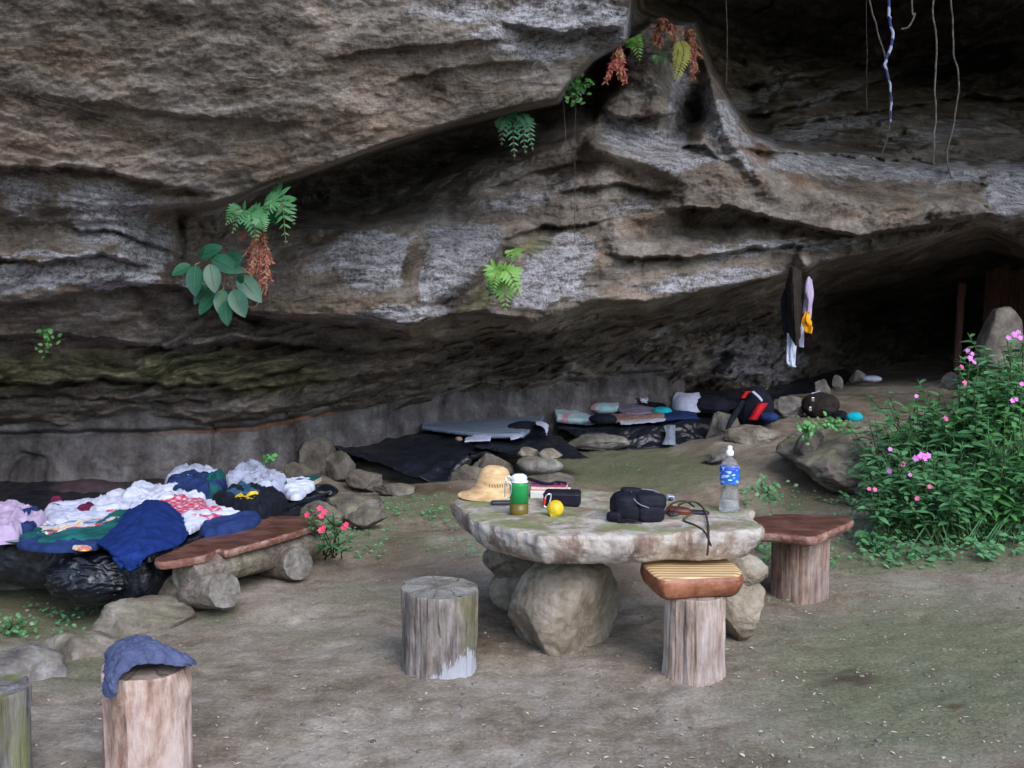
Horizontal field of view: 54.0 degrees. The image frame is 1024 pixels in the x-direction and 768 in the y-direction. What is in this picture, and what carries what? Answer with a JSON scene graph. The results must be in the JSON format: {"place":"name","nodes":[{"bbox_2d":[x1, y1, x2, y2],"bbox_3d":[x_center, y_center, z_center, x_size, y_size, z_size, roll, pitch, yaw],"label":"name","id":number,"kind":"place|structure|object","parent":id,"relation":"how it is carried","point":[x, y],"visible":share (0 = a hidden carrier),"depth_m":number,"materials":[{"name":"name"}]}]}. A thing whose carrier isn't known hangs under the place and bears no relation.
{"place":"outdoors","nodes":[
{"label":"outdoors","id":0,"kind":"place"},
{"bbox_2d":[0,359,1023,767],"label":"ground","id":1,"kind":"structure","parent":0,"point":[722,719],"depth_m":4.54,"materials":[{"name":"soil"}]},
{"bbox_2d":[0,674,32,767],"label":"log stool","id":2,"kind":"object","parent":1,"relation":"on","point":[15,721],"visible":1,"depth_m":3.24,"materials":[{"name":"grey wood"}]},
{"bbox_2d":[0,613,36,638],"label":"leafy plant","id":3,"kind":"object","parent":1,"relation":"on","point":[7,622],"visible":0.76,"depth_m":5.42,"materials":[{"name":"green plant"}]},
{"bbox_2d":[0,643,68,681],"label":"rock","id":4,"kind":"object","parent":1,"relation":"on","point":[33,662],"visible":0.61,"depth_m":4.45,"materials":[{"name":"grey stone"}]},
{"bbox_2d":[38,630,122,659],"bbox_3d":[-2.078,1.323,4.846,0.526,0.251,0.344,0,4,0],"label":"rock","id":5,"kind":"object","parent":1,"relation":"on","point":[75,645],"visible":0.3,"depth_m":4.78,"materials":[{"name":"stone"}]},
{"bbox_2d":[91,595,196,634],"bbox_3d":[-1.919,1.308,5.255,0.547,0.361,0.398,0,4,0],"label":"boulder","id":6,"kind":"object","parent":1,"relation":"on","point":[131,616],"visible":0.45,"depth_m":5.16,"materials":[{"name":"stone"}]},
{"bbox_2d":[101,663,192,767],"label":"log stool","id":7,"kind":"object","parent":1,"relation":"on","point":[147,717],"visible":0.82,"depth_m":3.31,"materials":[{"name":"brown wood"}]},
{"bbox_2d":[101,634,196,697],"bbox_3d":[-1.247,0.943,3.421,0.296,0.189,0.372,-2,4,-28],"label":"garment","id":8,"kind":"object","parent":7,"relation":"on","point":[124,655],"visible":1,"depth_m":3.30,"materials":[{"name":"fabric"}]},
{"bbox_2d":[0,474,330,597],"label":"tarp","id":9,"kind":"object","parent":1,"relation":"on","point":[18,566],"visible":0.16,"depth_m":5.76,"materials":[{"name":"black plastic"}]},
{"bbox_2d":[0,500,47,544],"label":"shirt","id":10,"kind":"object","parent":9,"relation":"on","point":[13,515],"visible":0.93,"depth_m":5.92,"materials":[{"name":"pink fabric"}]},
{"bbox_2d":[17,535,101,552],"bbox_3d":[-2.502,0.871,5.555,0.491,0.056,0.308,0,4,0],"label":"fleece","id":11,"kind":"object","parent":9,"relation":"on","point":[56,546],"visible":0.8,"depth_m":5.46,"materials":[{"name":"blue fabric"}]},
{"bbox_2d":[19,509,127,542],"bbox_3d":[-2.440,0.841,5.889,0.587,0.076,0.832,3,5,39],"label":"fleece","id":12,"kind":"object","parent":9,"relation":"on","point":[93,532],"visible":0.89,"depth_m":5.69,"materials":[{"name":"fabric"}]},
{"bbox_2d":[39,516,118,533],"bbox_3d":[-2.597,0.842,6.026,0.553,0.055,0.640,-1,4,-16],"label":"printed cloth","id":13,"kind":"object","parent":9,"relation":"on","point":[71,523],"visible":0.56,"depth_m":6.00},
{"bbox_2d":[42,551,125,606],"bbox_3d":[-2.309,1.075,5.559,0.566,0.309,0.274,0,4,0],"label":"plastic bag","id":14,"kind":"object","parent":9,"relation":"on","point":[89,579],"visible":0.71,"depth_m":5.46,"materials":[{"name":"plastic"}]},
{"bbox_2d":[44,498,126,523],"bbox_3d":[-2.747,0.804,6.430,0.499,0.080,0.744,-2,4,-32],"label":"shirt","id":15,"kind":"object","parent":9,"relation":"on","point":[63,511],"visible":0.6,"depth_m":6.21,"materials":[{"name":"white fabric"}]},
{"bbox_2d":[49,479,125,493],"bbox_3d":[-3.222,0.848,7.600,0.676,0.257,0.339,0,4,0],"label":"sack","id":16,"kind":"object","parent":9,"relation":"on","point":[83,486],"visible":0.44,"depth_m":7.51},
{"bbox_2d":[96,499,188,570],"bbox_3d":[-2.179,0.834,5.897,0.562,0.174,1.538,-1,4,-18],"label":"fleece","id":17,"kind":"object","parent":9,"relation":"on","point":[134,538],"visible":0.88,"depth_m":5.55,"materials":[{"name":"fabric"}]},
{"bbox_2d":[91,480,205,511],"bbox_3d":[-2.553,0.755,6.819,0.810,0.128,0.891,3,5,43],"label":"shirt","id":18,"kind":"object","parent":9,"relation":"on","point":[143,490],"visible":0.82,"depth_m":6.77,"materials":[{"name":"white fabric"}]},
{"bbox_2d":[160,494,222,519],"bbox_3d":[-2.122,0.792,6.536,0.904,0.090,0.441,2,4,34],"label":"checked cloth","id":19,"kind":"object","parent":9,"relation":"on","point":[181,503],"visible":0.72,"depth_m":6.46,"materials":[{"name":"red fabric"}]},
{"bbox_2d":[181,509,210,534],"bbox_3d":[-1.962,0.829,6.117,0.214,0.069,0.498,0,4,0],"label":"cloth","id":20,"kind":"object","parent":9,"relation":"on","point":[193,524],"visible":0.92,"depth_m":6.10,"materials":[{"name":"white fabric"}]},
{"bbox_2d":[167,469,227,499],"bbox_3d":[-2.255,0.714,7.186,0.429,0.162,0.949,-1,4,-21],"label":"jacket","id":21,"kind":"object","parent":9,"relation":"on","point":[194,479],"visible":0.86,"depth_m":7.03,"materials":[{"name":"blue fabric"}]},
{"bbox_2d":[199,510,260,536],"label":"trousers","id":22,"kind":"object","parent":9,"relation":"on","point":[239,521],"visible":0.98,"depth_m":5.94,"materials":[{"name":"blue fabric"}]},
{"bbox_2d":[212,482,287,519],"bbox_3d":[-1.764,0.759,6.793,0.519,0.124,1.083,0,4,0],"label":"jacket","id":23,"kind":"object","parent":9,"relation":"on","point":[266,502],"visible":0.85,"depth_m":6.50,"materials":[{"name":"black fabric"}]},
{"bbox_2d":[226,458,286,491],"bbox_3d":[-1.901,0.691,7.623,0.503,0.153,1.132,0,4,0],"label":"shirt","id":24,"kind":"object","parent":9,"relation":"on","point":[252,470],"visible":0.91,"depth_m":7.41,"materials":[{"name":"white fabric"}]},
{"bbox_2d":[154,516,328,609],"bbox_3d":[-1.557,1.068,5.806,0.637,0.395,1.341,1,4,22],"label":"log bench","id":25,"kind":"object","parent":1,"relation":"on","point":[207,572],"visible":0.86,"depth_m":5.58,"materials":[{"name":"brown wood"}]},
{"bbox_2d":[298,437,335,474],"bbox_3d":[-1.646,0.637,8.498,0.284,0.382,0.220,1,4,19],"label":"rock","id":26,"kind":"object","parent":1,"relation":"on","point":[314,453],"visible":0.66,"depth_m":8.43,"materials":[{"name":"stone"}]},
{"bbox_2d":[300,500,345,529],"bbox_3d":[-1.325,0.922,6.992,0.330,0.222,0.205,0,4,0],"label":"rock","id":27,"kind":"object","parent":1,"relation":"on","point":[330,509],"visible":0.43,"depth_m":6.95,"materials":[{"name":"stone"}]},
{"bbox_2d":[300,505,358,559],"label":"impatiens","id":28,"kind":"object","parent":1,"relation":"on","point":[330,546],"visible":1,"depth_m":6.03,"materials":[{"name":"green plant"}]},
{"bbox_2d":[325,450,355,481],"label":"rock","id":29,"kind":"object","parent":1,"relation":"on","point":[340,465],"visible":0.9,"depth_m":8.34,"materials":[{"name":"stone"}]},
{"bbox_2d":[0,359,691,482],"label":"rock wall","id":30,"kind":"structure","parent":1,"relation":"on","point":[133,446],"depth_m":8.36,"materials":[{"name":"stone"}]},
{"bbox_2d":[326,494,383,522],"bbox_3d":[-1.149,0.907,7.309,0.444,0.194,0.501,-2,4,-32],"label":"rock","id":31,"kind":"object","parent":1,"relation":"on","point":[345,504],"visible":0.37,"depth_m":7.23,"materials":[{"name":"stone"}]},
{"bbox_2d":[345,469,381,491],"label":"rock","id":32,"kind":"object","parent":1,"relation":"on","point":[359,479],"visible":0.94,"depth_m":8.14,"materials":[{"name":"stone"}]},
{"bbox_2d":[347,506,387,527],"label":"rock","id":33,"kind":"object","parent":1,"relation":"on","point":[364,516],"visible":1,"depth_m":6.90,"materials":[{"name":"stone"}]},
{"bbox_2d":[373,483,414,495],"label":"rock","id":34,"kind":"object","parent":1,"relation":"on","point":[398,489],"visible":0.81,"depth_m":7.88,"materials":[{"name":"stone"}]},
{"bbox_2d":[401,576,477,679],"bbox_3d":[-0.327,1.104,4.511,0.356,0.413,0.348,0,4,0],"label":"log stool","id":35,"kind":"object","parent":1,"relation":"on","point":[439,626],"visible":1,"depth_m":4.38,"materials":[{"name":"grey wood"}]},
{"bbox_2d":[335,429,549,482],"bbox_3d":[-0.491,0.588,9.394,2.502,0.301,1.714,-3,5,-42],"label":"tarp","id":36,"kind":"object","parent":1,"relation":"on","point":[429,456],"visible":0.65,"depth_m":8.64,"materials":[{"name":"black plastic"}]},
{"bbox_2d":[422,416,543,437],"bbox_3d":[-0.259,0.389,9.669,1.182,0.096,1.471,0,4,0],"label":"sleeping mat","id":37,"kind":"object","parent":36,"relation":"on","point":[496,427],"visible":0.75,"depth_m":9.28,"materials":[{"name":"grey plastic"}]},
{"bbox_2d":[475,435,587,459],"bbox_3d":[0.106,0.554,8.796,0.877,0.091,1.108,-1,4,-12],"label":"tarp","id":38,"kind":"object","parent":36,"relation":"on","point":[564,448],"visible":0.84,"depth_m":8.74,"materials":[{"name":"black plastic"}]},
{"bbox_2d":[0,0,1023,429],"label":"cave rock","id":39,"kind":"object","parent":1,"relation":"on","point":[144,144],"visible":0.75,"depth_m":7.93,"materials":[{"name":"stone"}]},
{"bbox_2d":[172,244,263,325],"bbox_3d":[-1.741,-0.591,5.989,0.514,0.491,0.350,0,4,0],"label":"broad leaved plant","id":40,"kind":"object","parent":39,"relation":"attached to","point":[225,303],"visible":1,"depth_m":5.93,"materials":[{"name":"green plant"}]},
{"bbox_2d":[225,199,268,241],"bbox_3d":[-1.598,-0.997,6.164,0.288,0.267,0.275,0,4,0],"label":"fern","id":41,"kind":"object","parent":39,"relation":"on","point":[253,216],"visible":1,"depth_m":6.07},
{"bbox_2d":[237,225,274,297],"bbox_3d":[-1.604,-0.777,6.308,0.203,0.478,0.175,-2,4,-32],"label":"dead fern","id":42,"kind":"object","parent":39,"relation":"hanging from","point":[256,247],"visible":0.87,"depth_m":6.28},
{"bbox_2d":[264,179,296,242],"bbox_3d":[-1.428,-1.051,6.184,0.246,0.414,0.232,0,4,0],"label":"fern","id":43,"kind":"object","parent":39,"relation":"on","point":[276,204],"visible":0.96,"depth_m":6.10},
{"bbox_2d":[482,259,522,310],"bbox_3d":[-0.062,-0.679,6.862,0.276,0.362,0.282,0,4,0],"label":"fern","id":44,"kind":"object","parent":39,"relation":"attached to","point":[499,278],"visible":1,"depth_m":6.78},
{"bbox_2d":[494,111,535,158],"bbox_3d":[0.020,-1.654,6.723,0.281,0.335,0.375,0,4,0],"label":"fern","id":45,"kind":"object","parent":39,"relation":"on","point":[515,118],"visible":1,"depth_m":6.59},
{"bbox_2d":[564,73,594,106],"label":"leafy plant","id":46,"kind":"object","parent":39,"relation":"attached to","point":[577,88],"visible":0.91,"depth_m":6.52,"materials":[{"name":"green plant"}]},
{"bbox_2d":[602,46,627,84],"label":"dead fern","id":47,"kind":"object","parent":39,"relation":"hanging from","point":[616,60],"visible":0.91,"depth_m":7.22,"materials":[{"name":"red plant"}]},
{"bbox_2d":[650,17,683,48],"bbox_3d":[1.146,-2.729,7.815,0.244,0.283,0.318,-2,4,-29],"label":"dead fern","id":48,"kind":"object","parent":39,"relation":"hanging from","point":[663,24],"visible":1,"depth_m":7.72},
{"bbox_2d":[672,40,690,82],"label":"fern","id":49,"kind":"object","parent":39,"relation":"attached to","point":[681,49],"visible":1,"depth_m":7.68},
{"bbox_2d":[785,266,802,345],"bbox_3d":[2.528,-0.698,8.942,0.150,0.714,0.186,0,4,0],"label":"jacket","id":50,"kind":"object","parent":39,"relation":"hanging from","point":[793,285],"visible":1,"depth_m":8.93,"materials":[{"name":"brown fabric"}]},
{"bbox_2d":[0,413,1023,638],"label":"ground cover","id":51,"kind":"object","parent":1,"relation":"on","point":[876,542],"visible":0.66,"depth_m":6.34,"materials":[{"name":"green plant"}]},
{"bbox_2d":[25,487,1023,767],"bbox_3d":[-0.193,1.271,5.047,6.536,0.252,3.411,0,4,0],"label":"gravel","id":52,"kind":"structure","parent":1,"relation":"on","point":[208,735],"depth_m":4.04,"materials":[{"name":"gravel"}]},
{"bbox_2d":[527,471,575,490],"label":"rock","id":53,"kind":"object","parent":1,"relation":"on","point":[557,476],"visible":0.31,"depth_m":7.98,"materials":[{"name":"stone"}]},
{"bbox_2d":[517,455,563,473],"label":"rock","id":54,"kind":"object","parent":53,"relation":"on","point":[535,464],"visible":0.96,"depth_m":7.98,"materials":[{"name":"grey stone"}]},
{"bbox_2d":[569,433,630,450],"bbox_3d":[0.850,0.573,9.925,0.631,0.174,0.302,0,4,0],"label":"rock","id":55,"kind":"object","parent":1,"relation":"on","point":[599,442],"visible":0.97,"depth_m":9.82,"materials":[{"name":"grey stone"}]},
{"bbox_2d":[450,490,767,656],"bbox_3d":[0.479,0.996,4.979,1.602,0.762,1.193,0,4,0],"label":"stone table","id":56,"kind":"object","parent":1,"relation":"on","point":[553,589],"visible":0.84,"depth_m":4.67,"materials":[{"name":"stone"}]},
{"bbox_2d":[457,465,509,501],"bbox_3d":[-0.123,0.521,5.314,0.334,0.182,0.311,0,4,0],"label":"straw hat","id":57,"kind":"object","parent":56,"relation":"on","point":[489,485],"visible":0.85,"depth_m":5.24,"materials":[{"name":"wicker"}]},
{"bbox_2d":[504,473,527,515],"bbox_3d":[0.021,0.533,4.858,0.118,0.198,0.091,0,4,0],"label":"drinking bottle","id":58,"kind":"object","parent":56,"relation":"on","point":[518,495],"visible":1,"depth_m":4.82,"materials":[{"name":"green plastic"}]},
{"bbox_2d":[543,489,581,507],"bbox_3d":[0.252,0.578,5.077,0.188,0.080,0.144,1,4,9],"label":"pouch","id":59,"kind":"object","parent":56,"relation":"on","point":[568,497],"visible":0.94,"depth_m":5.04,"materials":[{"name":"black fabric"}]},
{"bbox_2d":[606,487,666,523],"bbox_3d":[0.580,0.566,4.712,0.280,0.158,0.218,0,4,0],"label":"camera bag","id":60,"kind":"object","parent":56,"relation":"on","point":[635,505],"visible":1,"depth_m":4.64,"materials":[{"name":"black fabric"}]},
{"bbox_2d":[665,500,711,555],"bbox_3d":[0.840,0.647,4.619,0.221,0.122,0.735,0,4,0],"label":"leather case","id":61,"kind":"object","parent":56,"relation":"on","point":[673,511],"visible":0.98,"depth_m":4.81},
{"bbox_2d":[719,445,739,512],"bbox_3d":[1.064,0.464,4.918,0.096,0.328,0.098,0,4,0],"label":"water bottle","id":62,"kind":"object","parent":56,"relation":"on","point":[729,474],"visible":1,"depth_m":4.88,"materials":[{"name":"clear plastic"}]},
{"bbox_2d":[554,415,711,449],"bbox_3d":[1.337,0.475,10.651,1.816,0.273,1.512,0,4,0],"label":"tarp","id":63,"kind":"object","parent":1,"relation":"on","point":[647,435],"visible":0.69,"depth_m":10.10,"materials":[{"name":"black plastic"}]},
{"bbox_2d":[554,409,590,424],"bbox_3d":[0.629,0.312,10.640,0.395,0.169,0.716,0,4,0],"label":"pillow","id":64,"kind":"object","parent":63,"relation":"on","point":[565,416],"visible":0.89,"depth_m":10.33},
{"bbox_2d":[672,392,700,413],"bbox_3d":[1.916,0.215,10.991,0.333,0.240,0.346,0,4,0],"label":"sack","id":65,"kind":"object","parent":63,"relation":"on","point":[681,401],"visible":0.91,"depth_m":10.90,"materials":[{"name":"white fabric"}]},
{"bbox_2d":[697,396,732,415],"bbox_3d":[2.187,0.238,10.998,0.452,0.222,0.355,0,4,0],"label":"bundle","id":66,"kind":"object","parent":63,"relation":"on","point":[709,405],"visible":0.84,"depth_m":10.87,"materials":[{"name":"black fabric"}]},
{"bbox_2d":[640,559,743,686],"bbox_3d":[0.803,1.064,4.498,0.441,0.494,0.428,0,4,0],"label":"cushion stool","id":67,"kind":"object","parent":1,"relation":"on","point":[693,594],"visible":0.98,"depth_m":4.33,"materials":[{"name":"brown wood"}]},
{"bbox_2d":[705,411,737,438],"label":"rock","id":68,"kind":"object","parent":1,"relation":"on","point":[718,423],"visible":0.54,"depth_m":9.83,"materials":[{"name":"grey stone"}]},
{"bbox_2d":[725,386,773,429],"bbox_3d":[2.335,0.282,9.803,0.350,0.509,0.748,2,4,24],"label":"backpack","id":69,"kind":"object","parent":1,"relation":"on","point":[754,403],"visible":0.72,"depth_m":9.87,"materials":[{"name":"black fabric"}]},
{"bbox_2d":[724,424,779,444],"bbox_3d":[2.205,0.488,9.276,0.488,0.219,0.335,2,4,29],"label":"rock","id":70,"kind":"object","parent":1,"relation":"on","point":[745,434],"visible":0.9,"depth_m":9.18,"materials":[{"name":"stone"}]},
{"bbox_2d":[675,368,850,408],"bbox_3d":[3.727,-0.017,13.174,1.199,0.419,5.145,3,5,40],"label":"tarp","id":71,"kind":"object","parent":1,"relation":"on","point":[804,385],"visible":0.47,"depth_m":12.55,"materials":[{"name":"black plastic"}]},
{"bbox_2d":[744,473,797,514],"bbox_3d":[1.765,0.755,6.836,0.384,0.295,0.131,0,4,0],"label":"leafy plant","id":72,"kind":"object","parent":1,"relation":"on","point":[770,495],"visible":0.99,"depth_m":6.83,"materials":[{"name":"green plant"}]},
{"bbox_2d":[774,396,803,417],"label":"rock","id":73,"kind":"object","parent":1,"relation":"on","point":[787,406],"visible":0.85,"depth_m":10.62,"materials":[{"name":"grey stone"}]},
{"bbox_2d":[753,514,853,604],"bbox_3d":[1.569,1.012,5.642,0.514,0.482,0.715,3,5,37],"label":"plank stool","id":74,"kind":"object","parent":1,"relation":"on","point":[800,557],"visible":0.95,"depth_m":5.50,"materials":[{"name":"brown wood"}]},
{"bbox_2d":[802,392,839,417],"bbox_3d":[3.252,0.229,10.600,0.409,0.285,0.345,0,4,0],"label":"bag","id":75,"kind":"object","parent":1,"relation":"on","point":[815,405],"visible":0.88,"depth_m":10.47,"materials":[{"name":"brown fabric"}]},
{"bbox_2d":[775,421,898,493],"bbox_3d":[2.565,0.558,7.859,0.918,0.527,0.875,0,4,0],"label":"boulder","id":76,"kind":"object","parent":1,"relation":"on","point":[823,466],"visible":0.54,"depth_m":7.61,"materials":[{"name":"stone"}]},
{"bbox_2d":[794,428,823,455],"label":"rock","id":77,"kind":"object","parent":76,"relation":"on","point":[801,447],"visible":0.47,"depth_m":7.73,"materials":[{"name":"stone"}]},
{"bbox_2d":[857,487,923,541],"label":"impatiens","id":78,"kind":"object","parent":1,"relation":"on","point":[874,516],"visible":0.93,"depth_m":6.39,"materials":[{"name":"green plant"}]},
{"bbox_2d":[865,475,918,542],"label":"impatiens","id":79,"kind":"object","parent":1,"relation":"on","point":[888,493],"visible":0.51,"depth_m":6.52,"materials":[{"name":"green plant"}]},
{"bbox_2d":[840,455,953,527],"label":"impatiens","id":80,"kind":"object","parent":1,"relation":"on","point":[865,468],"visible":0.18,"depth_m":6.86,"materials":[{"name":"green plant"}]},
{"bbox_2d":[840,419,955,484],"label":"impatiens","id":81,"kind":"object","parent":1,"relation":"on","point":[890,441],"visible":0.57,"depth_m":7.28,"materials":[{"name":"green plant"}]},
{"bbox_2d":[854,469,963,543],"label":"impatiens","id":82,"kind":"object","parent":1,"relation":"on","point":[918,491],"visible":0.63,"depth_m":6.49,"materials":[{"name":"green plant"}]},
{"bbox_2d":[880,442,944,540],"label":"impatiens","id":83,"kind":"object","parent":1,"relation":"on","point":[921,456],"visible":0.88,"depth_m":6.42,"materials":[{"name":"green plant"}]},
{"bbox_2d":[860,442,966,531],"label":"impatiens","id":84,"kind":"object","parent":1,"relation":"on","point":[873,473],"visible":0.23,"depth_m":6.81,"materials":[{"name":"green plant"}]},
{"bbox_2d":[859,387,976,451],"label":"impatiens","id":85,"kind":"object","parent":1,"relation":"on","point":[872,405],"visible":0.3,"depth_m":7.87,"materials":[{"name":"green plant"}]},
{"bbox_2d":[902,390,943,472],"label":"impatiens","id":86,"kind":"object","parent":1,"relation":"on","point":[917,427],"visible":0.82,"depth_m":7.11,"materials":[{"name":"green plant"}]},
{"bbox_2d":[879,397,983,483],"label":"impatiens","id":87,"kind":"object","parent":1,"relation":"on","point":[923,439],"visible":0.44,"depth_m":7.27,"materials":[{"name":"green plant"}]},
{"bbox_2d":[850,404,1023,547],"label":"grass","id":88,"kind":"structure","parent":1,"relation":"on","point":[971,534],"depth_m":6.84,"materials":[{"name":"green plant"}]},
{"bbox_2d":[893,471,980,546],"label":"impatiens","id":89,"kind":"object","parent":1,"relation":"on","point":[936,526],"visible":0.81,"depth_m":6.40,"materials":[{"name":"green plant"}]},
{"bbox_2d":[901,441,988,534],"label":"impatiens","id":90,"kind":"object","parent":1,"relation":"on","point":[948,466],"visible":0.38,"depth_m":6.66,"materials":[{"name":"green plant"}]},
{"bbox_2d":[952,283,966,374],"bbox_3d":[5.604,-0.592,12.618,0.153,1.356,0.082,0,4,0],"label":"wooden post","id":91,"kind":"object","parent":1,"relation":"on","point":[959,316],"visible":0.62,"depth_m":12.58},
{"bbox_2d":[925,467,998,545],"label":"impatiens","id":92,"kind":"object","parent":1,"relation":"on","point":[969,506],"visible":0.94,"depth_m":6.38,"materials":[{"name":"green plant"}]},
{"bbox_2d":[902,376,1022,463],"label":"impatiens","id":93,"kind":"object","parent":1,"relation":"on","point":[920,387],"visible":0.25,"depth_m":7.93,"materials":[{"name":"green plant"}]},
{"bbox_2d":[933,391,993,483],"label":"impatiens","id":94,"kind":"object","parent":1,"relation":"on","point":[973,429],"visible":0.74,"depth_m":7.05,"materials":[{"name":"green plant"}]},
{"bbox_2d":[916,435,1023,531],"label":"impatiens","id":95,"kind":"object","parent":1,"relation":"on","point":[986,482],"visible":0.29,"depth_m":6.69,"materials":[{"name":"green plant"}]},
{"bbox_2d":[949,348,993,477],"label":"impatiens","id":96,"kind":"object","parent":1,"relation":"on","point":[969,357],"visible":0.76,"depth_m":7.11,"materials":[{"name":"green plant"}]},
{"bbox_2d":[950,345,998,417],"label":"impatiens","id":97,"kind":"object","parent":1,"relation":"on","point":[962,367],"visible":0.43,"depth_m":8.35,"materials":[{"name":"green plant"}]},
{"bbox_2d":[943,464,1023,544],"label":"impatiens","id":98,"kind":"object","parent":1,"relation":"on","point":[1002,503],"visible":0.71,"depth_m":6.41,"materials":[{"name":"green plant"}]},
{"bbox_2d":[943,375,1023,476],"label":"impatiens","id":99,"kind":"object","parent":1,"relation":"on","point":[997,412],"visible":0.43,"depth_m":7.15,"materials":[{"name":"green plant"}]},
{"bbox_2d":[953,333,1023,390],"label":"impatiens","id":100,"kind":"object","parent":1,"relation":"on","point":[1017,356],"visible":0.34,"depth_m":8.49,"materials":[{"name":"green plant"}]},
{"bbox_2d":[958,359,1023,453],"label":"impatiens","id":101,"kind":"object","parent":1,"relation":"on","point":[982,385],"visible":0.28,"depth_m":7.76,"materials":[{"name":"green plant"}]},
{"bbox_2d":[974,306,1023,390],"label":"boulder","id":102,"kind":"object","parent":1,"relation":"on","point":[1000,324],"visible":0.56,"depth_m":10.07,"materials":[{"name":"stone"}]},
{"bbox_2d":[978,431,1023,529],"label":"impatiens","id":103,"kind":"object","parent":1,"relation":"on","point":[997,464],"visible":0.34,"depth_m":6.68,"materials":[{"name":"green plant"}]},
{"bbox_2d":[982,265,1023,336],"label":"board screen","id":104,"kind":"object","parent":1,"relation":"on","point":[1003,285],"visible":0.42,"depth_m":13.17,"materials":[{"name":"wood"}]},
{"bbox_2d":[991,381,1023,536],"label":"impatiens","id":105,"kind":"object","parent":1,"relation":"on","point":[1013,422],"visible":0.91,"depth_m":6.51,"materials":[{"name":"green plant"}]},
{"bbox_2d":[997,463,1023,542],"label":"impatiens","id":106,"kind":"object","parent":1,"relation":"on","point":[1018,486],"visible":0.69,"depth_m":6.48,"materials":[{"name":"green plant"}]},
{"bbox_2d":[997,330,1023,448],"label":"impatiens","id":107,"kind":"object","parent":1,"relation":"on","point":[1012,390],"visible":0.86,"depth_m":7.07,"materials":[{"name":"green plant"}]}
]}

